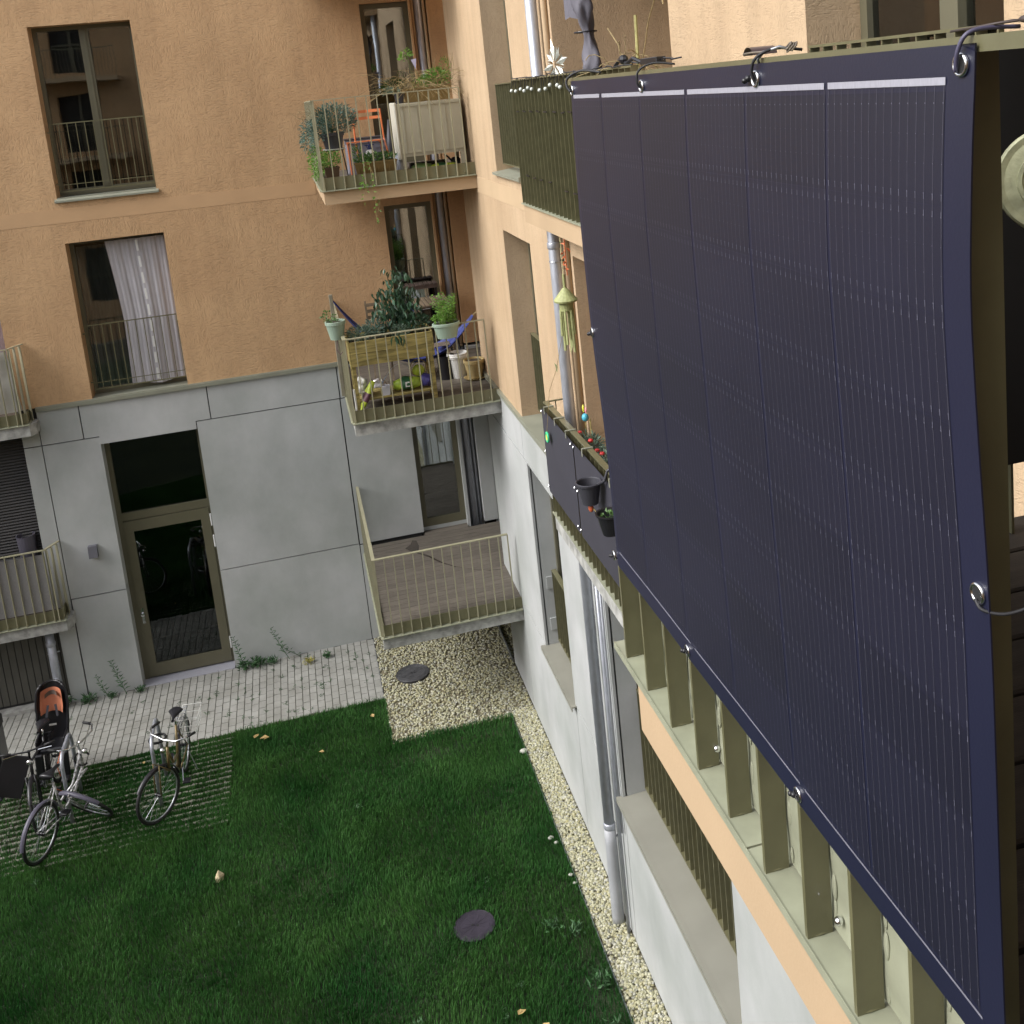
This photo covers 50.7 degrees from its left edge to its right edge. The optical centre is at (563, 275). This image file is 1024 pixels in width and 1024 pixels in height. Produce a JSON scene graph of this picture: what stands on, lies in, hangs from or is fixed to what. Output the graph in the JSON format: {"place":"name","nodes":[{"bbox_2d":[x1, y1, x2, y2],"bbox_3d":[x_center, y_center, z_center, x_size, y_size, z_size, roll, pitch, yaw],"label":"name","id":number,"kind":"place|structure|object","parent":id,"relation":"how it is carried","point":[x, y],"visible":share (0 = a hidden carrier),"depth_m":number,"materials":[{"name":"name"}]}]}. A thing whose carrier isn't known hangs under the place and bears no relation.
{"place":"outdoors","nodes":[
{"label":"outdoors","id":0,"kind":"place"},
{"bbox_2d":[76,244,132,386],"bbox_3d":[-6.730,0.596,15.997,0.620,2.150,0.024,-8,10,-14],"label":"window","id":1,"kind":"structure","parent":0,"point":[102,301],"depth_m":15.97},
{"bbox_2d":[0,731,234,878],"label":"grass paving","id":2,"kind":"structure","parent":0,"point":[27,814],"depth_m":13.67,"materials":[{"name":"green plant"}]},
{"bbox_2d":[0,718,72,835],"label":"bicycle","id":3,"kind":"object","parent":2,"relation":"on","point":[40,724],"visible":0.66,"depth_m":13.45,"materials":[{"name":"black paint"}]},
{"bbox_2d":[0,755,28,798],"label":"black board","id":4,"kind":"object","parent":3,"relation":"attached to","point":[13,772],"visible":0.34,"depth_m":13.57,"materials":[{"name":"plastic"}]},
{"bbox_2d":[34,679,70,786],"bbox_3d":[-6.683,5.952,14.076,0.461,1.166,0.608,-8,10,-14],"label":"child seat","id":5,"kind":"object","parent":3,"relation":"on","point":[51,702],"visible":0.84,"depth_m":14.17,"materials":[{"name":"black plastic"}]},
{"bbox_2d":[20,721,112,866],"bbox_3d":[-5.992,6.368,13.131,0.759,1.050,1.573,1,11,8],"label":"bicycle","id":6,"kind":"object","parent":2,"relation":"on","point":[62,795],"visible":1,"depth_m":13.07,"materials":[{"name":"silver metal"}]},
{"bbox_2d":[60,733,82,823],"bbox_3d":[-6.266,6.355,13.707,0.048,0.924,0.678,-8,10,-14],"label":"bicycle stand","id":7,"kind":"object","parent":2,"relation":"on","point":[69,736],"visible":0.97,"depth_m":13.47,"materials":[{"name":"metal"}]},
{"bbox_2d":[150,718,167,806],"bbox_3d":[-5.211,6.226,13.865,0.048,0.924,0.678,-8,10,-14],"label":"bicycle stand","id":8,"kind":"object","parent":2,"relation":"on","point":[152,752],"visible":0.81,"depth_m":13.61,"materials":[{"name":"metal"}]},
{"bbox_2d":[136,702,201,825],"bbox_3d":[-4.964,6.128,13.830,0.702,1.046,1.696,-5,10,-9],"label":"bicycle","id":9,"kind":"object","parent":2,"relation":"on","point":[174,712],"visible":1,"depth_m":13.55,"materials":[{"name":"silver metal"}]},
{"bbox_2d":[2,638,383,778],"bbox_3d":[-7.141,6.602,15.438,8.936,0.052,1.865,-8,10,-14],"label":"block paving","id":10,"kind":"structure","parent":0,"point":[265,676],"depth_m":15.90,"materials":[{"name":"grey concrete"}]},
{"bbox_2d":[73,691,96,704],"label":"wall weed","id":11,"kind":"object","parent":10,"relation":"on","point":[84,700],"depth_m":16.21,"materials":[{"name":"green plant"}]},
{"bbox_2d":[107,660,129,693],"bbox_3d":[-6.715,6.065,16.296,0.176,0.628,0.244,3,13,38],"label":"wall weed","id":12,"kind":"object","parent":10,"relation":"on","point":[117,676],"depth_m":16.30,"materials":[{"name":"green plant"}]},
{"bbox_2d":[28,649,373,741],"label":"joint weeds","id":13,"kind":"object","parent":10,"relation":"on","point":[260,692],"visible":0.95,"depth_m":16.09,"materials":[{"name":"green plant"}]},
{"bbox_2d":[236,659,251,672],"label":"wall weed","id":14,"kind":"object","parent":10,"relation":"on","point":[245,665],"depth_m":16.74,"materials":[{"name":"green plant"}]},
{"bbox_2d":[247,655,266,667],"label":"wall weed","id":15,"kind":"object","parent":10,"relation":"on","point":[259,661],"depth_m":16.82,"materials":[{"name":"green plant"}]},
{"bbox_2d":[0,696,634,1023],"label":"lawn","id":16,"kind":"structure","parent":0,"point":[612,1013],"depth_m":11.46,"materials":[{"name":"plant"}]},
{"bbox_2d":[454,910,494,943],"bbox_3d":[-0.925,6.755,11.178,0.431,0.056,0.431,-8,10,-14],"label":"manhole cover","id":17,"kind":"object","parent":16,"relation":"on","point":[472,925],"visible":1,"depth_m":11.17,"materials":[{"name":"grey metal"}]},
{"bbox_2d":[373,639,631,1022],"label":"edging strip","id":18,"kind":"object","parent":16,"relation":"on","point":[565,852],"visible":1,"depth_m":11.83,"materials":[{"name":"metal"}]},
{"bbox_2d":[542,916,562,932],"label":"lawn weed","id":19,"kind":"object","parent":16,"relation":"on","point":[548,922],"visible":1,"depth_m":11.02,"materials":[{"name":"green plant"}]},
{"bbox_2d":[563,919,589,939],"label":"lawn weed","id":20,"kind":"object","parent":16,"relation":"on","point":[577,928],"visible":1,"depth_m":10.94,"materials":[{"name":"green plant"}]},
{"bbox_2d":[586,966,622,989],"bbox_3d":[0.366,6.694,10.241,0.268,0.203,0.306,-11,11,-26],"label":"lawn weed","id":21,"kind":"object","parent":16,"relation":"on","point":[597,976],"visible":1,"depth_m":10.27,"materials":[{"name":"green plant"}]},
{"bbox_2d":[230,719,515,819],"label":"ground","id":22,"kind":"structure","parent":0,"point":[497,730],"depth_m":14.61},
{"bbox_2d":[0,0,1023,1023],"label":"apartment building","id":23,"kind":"structure","parent":22,"relation":"on","point":[252,480],"depth_m":15.25,"materials":[{"name":"paint"}]},
{"bbox_2d":[0,322,6,355],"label":"laundry","id":24,"kind":"object","parent":23,"relation":"hanging from","point":[2,345],"visible":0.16,"depth_m":15.65,"materials":[{"name":"pink fabric"}]},
{"bbox_2d":[0,352,22,414],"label":"white sheet","id":25,"kind":"object","parent":23,"relation":"hanging from","point":[6,390],"visible":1,"depth_m":15.18,"materials":[{"name":"fabric"}]},
{"bbox_2d":[15,531,37,557],"bbox_3d":[-7.887,4.169,15.923,0.270,0.730,0.270,-8,10,-14],"label":"grey barrel","id":26,"kind":"object","parent":23,"relation":"on","point":[27,544],"visible":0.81,"depth_m":15.79,"materials":[{"name":"plastic"}]},
{"bbox_2d":[0,555,53,619],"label":"reed mat","id":27,"kind":"object","parent":23,"relation":"attached to","point":[16,595],"visible":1,"depth_m":15.60,"materials":[{"name":"grey wicker"}]},
{"bbox_2d":[0,632,69,707],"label":"slatted door","id":28,"kind":"structure","parent":23,"relation":"in","point":[35,659],"depth_m":16.16,"materials":[{"name":"grey metal"}]},
{"bbox_2d":[87,544,98,558],"bbox_3d":[-6.985,4.098,15.997,0.124,0.185,0.100,-8,10,-14],"label":"wall lamp","id":29,"kind":"object","parent":23,"relation":"attached to","point":[93,552],"visible":1,"depth_m":15.96,"materials":[{"name":"white plastic"}]},
{"bbox_2d":[31,21,158,202],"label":"window","id":30,"kind":"structure","parent":23,"relation":"in","point":[109,189],"depth_m":15.38,"materials":[{"name":"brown metal"}]},
{"bbox_2d":[69,232,186,393],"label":"window","id":31,"kind":"structure","parent":23,"relation":"in","point":[129,385],"depth_m":15.87,"materials":[{"name":"brown metal"}]},
{"bbox_2d":[104,235,186,384],"bbox_3d":[-6.163,0.527,15.916,0.830,2.190,0.072,-8,10,-14],"label":"curtain","id":32,"kind":"object","parent":23,"relation":"hanging from","point":[141,272],"visible":0.99,"depth_m":15.91,"materials":[{"name":"white fabric"}]},
{"bbox_2d":[123,507,231,676],"bbox_3d":[-5.946,4.903,16.687,1.269,2.560,0.082,-8,10,-14],"label":"entrance door","id":33,"kind":"structure","parent":23,"relation":"in","point":[172,556],"depth_m":16.69,"materials":[{"name":"glass"}]},
{"bbox_2d":[290,103,342,180],"bbox_3d":[-3.147,-1.658,13.562,0.816,1.020,0.464,4,14,43],"label":"planter","id":34,"kind":"object","parent":23,"relation":"on","point":[327,170],"visible":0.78,"depth_m":13.43,"materials":[{"name":"plant"}]},
{"bbox_2d":[297,100,357,175],"bbox_3d":[-2.945,-1.699,13.598,0.795,1.052,0.668,-8,10,-14],"label":"potted lavender","id":35,"kind":"object","parent":23,"relation":"on","point":[333,140],"visible":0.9,"depth_m":13.52,"materials":[{"name":"plant"}]},
{"bbox_2d":[319,310,345,354],"bbox_3d":[-2.967,0.721,13.893,0.329,0.617,0.273,-8,10,-14],"label":"rail pot","id":36,"kind":"object","parent":23,"relation":"hanging from","point":[335,327],"visible":0.96,"depth_m":13.82,"materials":[{"name":"white ceramic"}]},
{"bbox_2d":[328,294,345,395],"bbox_3d":[-3.159,0.976,15.010,0.050,1.450,0.050,-8,10,-14],"label":"wooden post","id":37,"kind":"object","parent":23,"relation":"on","point":[338,352],"visible":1,"depth_m":15.02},
{"bbox_2d":[333,301,475,362],"bbox_3d":[-2.182,0.711,15.331,2.106,1.094,0.700,-8,10,-14],"label":"hammock","id":38,"kind":"object","parent":37,"relation":"hanging from","point":[443,349],"visible":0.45,"depth_m":15.39,"materials":[{"name":"blue fabric"}]},
{"bbox_2d":[343,135,386,174],"bbox_3d":[-2.731,-1.664,14.880,0.560,0.490,0.400,-8,10,-14],"label":"table","id":39,"kind":"object","parent":23,"relation":"on","point":[376,147],"visible":0.44,"depth_m":14.69,"materials":[{"name":"plastic"}]},
{"bbox_2d":[347,108,388,174],"bbox_3d":[-2.618,-1.773,14.388,0.582,0.870,0.562,-8,10,-14],"label":"folding chair","id":40,"kind":"object","parent":23,"relation":"on","point":[366,117],"visible":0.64,"depth_m":14.48,"materials":[{"name":"orange paint"}]},
{"bbox_2d":[361,381,374,409],"bbox_3d":[-2.567,1.563,14.054,0.243,0.376,0.146,-8,10,-14],"label":"soil bag","id":41,"kind":"object","parent":23,"relation":"on","point":[366,395],"visible":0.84,"depth_m":14.00,"materials":[{"name":"yellow plastic"}]},
{"bbox_2d":[359,161,380,223],"bbox_3d":[-2.445,-1.032,13.424,0.264,0.794,0.187,-10,11,-24],"label":"trailing vine","id":42,"kind":"object","parent":23,"relation":"hanging from","point":[361,183],"visible":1,"depth_m":13.37,"materials":[{"name":"green plant"}]},
{"bbox_2d":[352,144,397,174],"bbox_3d":[-2.386,-1.470,13.621,0.599,0.449,0.280,-8,10,-14],"label":"planter","id":43,"kind":"object","parent":23,"relation":"on","point":[379,164],"visible":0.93,"depth_m":13.55,"materials":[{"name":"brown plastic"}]},
{"bbox_2d":[364,300,394,380],"bbox_3d":[-2.601,0.956,15.287,0.300,1.195,0.359,-8,10,-14],"label":"folding chair","id":44,"kind":"object","parent":23,"relation":"on","point":[368,311],"visible":0.3,"depth_m":15.34,"materials":[{"name":"brown wood"}]},
{"bbox_2d":[386,119,394,158],"bbox_3d":[-2.365,-1.774,14.707,0.118,0.705,0.127,-8,10,-14],"label":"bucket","id":45,"kind":"object","parent":23,"relation":"on","point":[389,143],"visible":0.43,"depth_m":14.66,"materials":[{"name":"plastic"}]},
{"bbox_2d":[345,324,437,409],"bbox_3d":[-2.272,1.220,14.286,1.096,0.960,0.540,-8,10,-14],"label":"raised bed","id":46,"kind":"object","parent":23,"relation":"on","point":[382,351],"visible":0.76,"depth_m":14.02,"materials":[{"name":"wood"}]},
{"bbox_2d":[344,324,375,341],"bbox_3d":[-2.641,0.752,13.979,0.451,0.270,0.310,-8,10,-14],"label":"herb plant","id":47,"kind":"object","parent":46,"relation":"on","point":[351,334],"visible":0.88,"depth_m":13.95,"materials":[{"name":"green plant"}]},
{"bbox_2d":[357,376,367,394],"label":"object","id":48,"kind":"object","parent":46,"relation":"on","point":[364,383],"visible":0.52,"depth_m":14.12,"materials":[{"name":"white plastic"}]},
{"bbox_2d":[362,318,384,338],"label":"herb plant","id":49,"kind":"object","parent":46,"relation":"on","point":[376,326],"visible":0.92,"depth_m":14.01,"materials":[{"name":"green plant"}]},
{"bbox_2d":[380,384,389,395],"bbox_3d":[-2.334,1.497,14.113,0.148,0.124,0.148,-8,10,-14],"label":"white tub","id":50,"kind":"object","parent":46,"relation":"on","point":[386,389],"visible":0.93,"depth_m":14.07,"materials":[{"name":"plastic"}]},
{"bbox_2d":[371,266,423,345],"bbox_3d":[-2.174,0.431,14.035,0.692,1.056,0.682,-8,10,-14],"label":"tall plant","id":51,"kind":"object","parent":46,"relation":"on","point":[396,311],"visible":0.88,"depth_m":14.12,"materials":[{"name":"green plant"}]},
{"bbox_2d":[390,323,410,335],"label":"herb plant","id":52,"kind":"object","parent":46,"relation":"on","point":[403,327],"visible":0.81,"depth_m":14.04,"materials":[{"name":"green plant"}]},
{"bbox_2d":[393,376,420,389],"bbox_3d":[-2.075,1.416,14.238,0.360,0.187,0.219,-8,10,-14],"label":"soil bag","id":53,"kind":"object","parent":46,"relation":"on","point":[406,382],"visible":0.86,"depth_m":14.17,"materials":[{"name":"plastic"}]},
{"bbox_2d":[397,312,431,332],"bbox_3d":[-1.958,0.617,14.174,0.481,0.308,0.370,-8,10,-14],"label":"herb plant","id":54,"kind":"object","parent":46,"relation":"on","point":[420,316],"visible":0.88,"depth_m":14.13,"materials":[{"name":"green plant"}]},
{"bbox_2d":[410,359,426,375],"bbox_3d":[-1.941,1.224,14.344,0.232,0.241,0.102,-8,10,-14],"label":"net sack","id":55,"kind":"object","parent":46,"relation":"on","point":[415,370],"visible":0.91,"depth_m":14.32,"materials":[{"name":"yellow plastic"}]},
{"bbox_2d":[421,373,432,385],"bbox_3d":[-1.831,1.379,14.320,0.190,0.185,0.213,-8,10,-14],"label":"soil bag","id":56,"kind":"object","parent":46,"relation":"on","point":[426,380],"visible":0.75,"depth_m":14.25,"materials":[{"name":"purple plastic"}]},
{"bbox_2d":[359,1,424,161],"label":"balcony door","id":57,"kind":"structure","parent":23,"relation":"in","point":[391,5],"depth_m":16.15,"materials":[{"name":"brown metal"}]},
{"bbox_2d":[403,280,444,352],"bbox_3d":[-2.177,0.688,16.659,0.550,1.150,0.240,-8,10,-14],"label":"slatted bench","id":58,"kind":"object","parent":23,"relation":"on","point":[432,284],"visible":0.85,"depth_m":16.50,"materials":[{"name":"brown wood"}]},
{"bbox_2d":[409,159,444,168],"bbox_3d":[-1.805,-1.459,14.302,0.480,0.120,0.120,-8,10,-14],"label":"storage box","id":59,"kind":"object","parent":23,"relation":"on","point":[432,162],"visible":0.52,"depth_m":14.25,"materials":[{"name":"black plastic"}]},
{"bbox_2d":[389,98,465,168],"bbox_3d":[-1.778,-1.827,14.059,0.845,0.920,0.530,-8,10,-14],"label":"planter table","id":60,"kind":"object","parent":23,"relation":"on","point":[427,129],"visible":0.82,"depth_m":13.80,"materials":[{"name":"beige paint"}]},
{"bbox_2d":[382,85,404,103],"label":"potted plant","id":61,"kind":"object","parent":60,"relation":"on","point":[400,98],"visible":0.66,"depth_m":13.73,"materials":[{"name":"green plant"}]},
{"bbox_2d":[354,47,464,111],"bbox_3d":[-1.804,-2.506,13.639,1.759,0.803,0.890,-8,10,-14],"label":"plant","id":62,"kind":"object","parent":60,"relation":"on","point":[433,94],"visible":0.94,"depth_m":13.80,"materials":[{"name":"green plant"}]},
{"bbox_2d":[384,201,470,348],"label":"balcony door","id":63,"kind":"structure","parent":23,"relation":"in","point":[427,203],"depth_m":16.66,"materials":[{"name":"brown wood"}]},
{"bbox_2d":[413,294,455,370],"bbox_3d":[-1.935,0.846,16.151,0.491,0.975,0.700,-8,10,-14],"label":"slatted table","id":64,"kind":"object","parent":23,"relation":"on","point":[425,301],"visible":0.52,"depth_m":16.01,"materials":[{"name":"brown wood"}]},
{"bbox_2d":[430,292,459,338],"bbox_3d":[-1.525,0.509,13.874,0.414,0.600,0.387,-8,10,-14],"label":"rail pot","id":65,"kind":"object","parent":23,"relation":"hanging from","point":[446,327],"visible":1,"depth_m":13.86,"materials":[{"name":"green plastic"}]},
{"bbox_2d":[436,353,453,379],"bbox_3d":[-1.675,1.293,15.327,0.260,0.340,0.260,-8,10,-14],"label":"black bin","id":66,"kind":"object","parent":23,"relation":"on","point":[444,366],"visible":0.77,"depth_m":15.23,"materials":[{"name":"plastic"}]},
{"bbox_2d":[411,420,482,526],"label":"balcony door","id":67,"kind":"structure","parent":23,"relation":"in","point":[447,506],"depth_m":17.49,"materials":[{"name":"brown glass"}]},
{"bbox_2d":[405,540,499,569],"bbox_3d":[-1.753,4.274,16.312,2.010,0.001,0.334,4,14,42],"label":"wet stain","id":68,"kind":"object","parent":23,"relation":"on","point":[414,546],"visible":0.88,"depth_m":16.76,"materials":[{"name":"brown liquid"}]},
{"bbox_2d":[446,350,466,378],"bbox_3d":[-1.504,1.266,15.333,0.307,0.360,0.315,-8,10,-14],"label":"white bucket","id":69,"kind":"object","parent":23,"relation":"on","point":[454,362],"visible":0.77,"depth_m":15.24,"materials":[{"name":"plastic"}]},
{"bbox_2d":[463,356,484,380],"bbox_3d":[-1.260,1.310,15.169,0.330,0.285,0.330,-8,10,-14],"label":"flower pot","id":70,"kind":"object","parent":23,"relation":"on","point":[473,363],"visible":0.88,"depth_m":15.08,"materials":[{"name":"ceramic"}]},
{"bbox_2d":[492,0,520,182],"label":"window","id":71,"kind":"structure","parent":23,"relation":"in","point":[504,99],"depth_m":11.98,"materials":[{"name":"beige metal"}]},
{"bbox_2d":[527,243,544,413],"bbox_3d":[-0.176,0.639,12.153,0.139,2.260,1.380,-8,10,-14],"label":"window","id":72,"kind":"structure","parent":23,"relation":"in","point":[535,342],"depth_m":12.71,"materials":[{"name":"brown glass"}]},
{"bbox_2d":[545,338,561,442],"bbox_3d":[-0.076,0.966,9.494,0.041,1.224,0.702,-10,11,-24],"label":"round ornament","id":73,"kind":"object","parent":23,"relation":"hanging from","point":[547,437],"visible":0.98,"depth_m":9.79,"materials":[{"name":"yellow paint"}]},
{"bbox_2d":[544,39,566,74],"bbox_3d":[-0.069,-1.621,8.262,0.038,0.392,0.392,-11,11,-28],"label":"star ornament","id":74,"kind":"object","parent":23,"relation":"hanging from","point":[555,55],"visible":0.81,"depth_m":8.25,"materials":[{"name":"paper"}]},
{"bbox_2d":[541,405,580,532],"bbox_3d":[-0.004,1.700,9.704,0.098,0.885,1.100,-8,10,-14],"label":"privacy screen","id":75,"kind":"object","parent":23,"relation":"attached to","point":[560,466],"visible":0.98,"depth_m":9.61,"materials":[{"name":"fabric"}]},
{"bbox_2d":[560,239,570,274],"bbox_3d":[0.017,-0.156,8.783,0.085,0.310,0.132,-5,10,2],"label":"red ornament","id":76,"kind":"object","parent":23,"relation":"hanging from","point":[564,262],"visible":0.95,"depth_m":8.78,"materials":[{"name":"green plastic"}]},
{"bbox_2d":[554,237,577,351],"bbox_3d":[0.010,0.168,8.885,0.200,0.980,0.197,-8,10,-14],"label":"wind chime","id":77,"kind":"object","parent":23,"relation":"hanging from","point":[565,298],"visible":1,"depth_m":8.87,"materials":[{"name":"green wood"}]},
{"bbox_2d":[563,0,601,69],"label":"parasol","id":78,"kind":"object","parent":23,"relation":"on","point":[581,11],"visible":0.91,"depth_m":7.73,"materials":[{"name":"grey fabric"}]},
{"bbox_2d":[575,468,608,505],"bbox_3d":[0.242,1.590,8.199,0.359,0.332,0.207,4,14,44],"label":"hanging pot","id":79,"kind":"object","parent":23,"relation":"hanging from","point":[588,489],"visible":0.9,"depth_m":8.21,"materials":[{"name":"plastic"}]},
{"bbox_2d":[578,428,607,463],"bbox_3d":[0.357,1.539,8.784,0.252,0.324,1.356,-8,10,-14],"label":"flower box","id":80,"kind":"object","parent":23,"relation":"attached to","point":[599,448],"visible":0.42,"depth_m":9.11,"materials":[{"name":"plant"}]},
{"bbox_2d":[582,405,592,438],"bbox_3d":[0.201,1.296,9.421,0.063,0.307,0.205,-8,10,-14],"label":"easter ornament","id":81,"kind":"object","parent":80,"relation":"in","point":[585,417],"visible":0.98,"depth_m":9.43,"materials":[{"name":"blue plastic"}]},
{"bbox_2d":[550,496,637,688],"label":"window","id":82,"kind":"structure","parent":23,"relation":"in","point":[557,578],"depth_m":13.23,"materials":[{"name":"brown glass"}]},
{"bbox_2d":[572,443,619,586],"bbox_3d":[0.420,1.943,8.128,0.098,0.885,2.140,-8,10,-14],"label":"privacy screen","id":83,"kind":"object","parent":23,"relation":"attached to","point":[601,545],"visible":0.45,"depth_m":8.63,"materials":[{"name":"fabric"}]},
{"bbox_2d":[510,57,681,92],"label":"string lights","id":84,"kind":"object","parent":23,"relation":"hanging from","point":[557,84],"visible":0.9,"depth_m":8.26,"materials":[{"name":"white plastic"}]},
{"bbox_2d":[595,507,614,536],"bbox_3d":[0.332,1.773,7.774,0.210,0.185,0.210,-8,10,-14],"label":"hanging pot","id":85,"kind":"object","parent":23,"relation":"hanging from","point":[604,516],"visible":0.77,"depth_m":7.73,"materials":[{"name":"black plastic"}]},
{"bbox_2d":[577,0,663,76],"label":"potted plant","id":86,"kind":"object","parent":23,"relation":"on","point":[636,54],"visible":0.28,"depth_m":6.63,"materials":[{"name":"beige plant"}]},
{"bbox_2d":[613,55,665,66],"bbox_3d":[0.426,-1.282,6.383,0.060,0.075,0.853,-8,10,-14],"label":"cable clutter","id":87,"kind":"object","parent":23,"relation":"on","point":[622,59],"visible":0.91,"depth_m":6.31,"materials":[{"name":"black plastic"}]},
{"bbox_2d":[636,689,736,955],"bbox_3d":[1.121,4.692,9.130,0.050,1.060,2.785,-8,10,-14],"label":"window","id":88,"kind":"structure","parent":23,"relation":"in","point":[707,870],"depth_m":9.33,"materials":[{"name":"metal"}]},
{"bbox_2d":[743,45,776,55],"bbox_3d":[0.219,-0.251,1.203,0.030,0.009,0.024,-8,10,-14],"label":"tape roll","id":89,"kind":"object","parent":23,"relation":"on","point":[753,49],"visible":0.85,"depth_m":1.20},
{"bbox_2d":[743,41,797,63],"bbox_3d":[0.211,-0.232,1.137,0.033,0.023,0.129,-8,10,-14],"label":"coiled wire","id":90,"kind":"object","parent":23,"relation":"on","point":[791,45],"visible":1,"depth_m":1.11,"materials":[{"name":"metal"}]},
{"bbox_2d":[565,24,1023,1023],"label":"solar panel","id":91,"kind":"object","parent":23,"relation":"attached to","point":[779,270],"visible":1,"depth_m":1.09,"materials":[{"name":"glass"}]},
{"bbox_2d":[808,0,1003,52],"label":"window","id":92,"kind":"structure","parent":23,"relation":"in","point":[882,22],"depth_m":4.50,"materials":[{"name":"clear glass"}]},
{"bbox_2d":[950,15,1023,32],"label":"black cable","id":93,"kind":"object","parent":23,"relation":"on","point":[1021,19],"visible":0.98,"depth_m":0.78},
{"bbox_2d":[999,48,1023,464],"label":"privacy screen","id":94,"kind":"object","parent":23,"relation":"attached to","point":[1011,70],"visible":0.04,"depth_m":2.11,"materials":[{"name":"black fabric"}]},
{"bbox_2d":[1001,134,1023,227],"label":"round disc","id":95,"kind":"object","parent":23,"relation":"hanging from","point":[1012,163],"visible":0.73,"depth_m":1.10,"materials":[{"name":"beige plastic"}]},
{"bbox_2d":[373,623,671,1023],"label":"gravel","id":96,"kind":"structure","parent":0,"point":[632,965],"depth_m":14.70,"materials":[{"name":"beige gravel"}]},
{"bbox_2d":[396,664,428,683],"bbox_3d":[-2.268,5.981,16.173,0.499,0.064,0.499,-8,10,-14],"label":"manhole cover","id":97,"kind":"object","parent":96,"relation":"on","point":[412,673],"visible":1,"depth_m":16.14,"materials":[{"name":"metal"}]},
{"bbox_3d":[-7.384,6.384,13.735,0.632,1.028,1.795,-11,11,-12],"label":"bicycle","id":98,"kind":"object","parent":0,"visible":0},
{"bbox_2d":[0,713,8,767],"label":"bicycle bag","id":99,"kind":"object","parent":98,"relation":"on","point":[3,748],"visible":0.7,"depth_m":14.03,"materials":[{"name":"grey fabric"}]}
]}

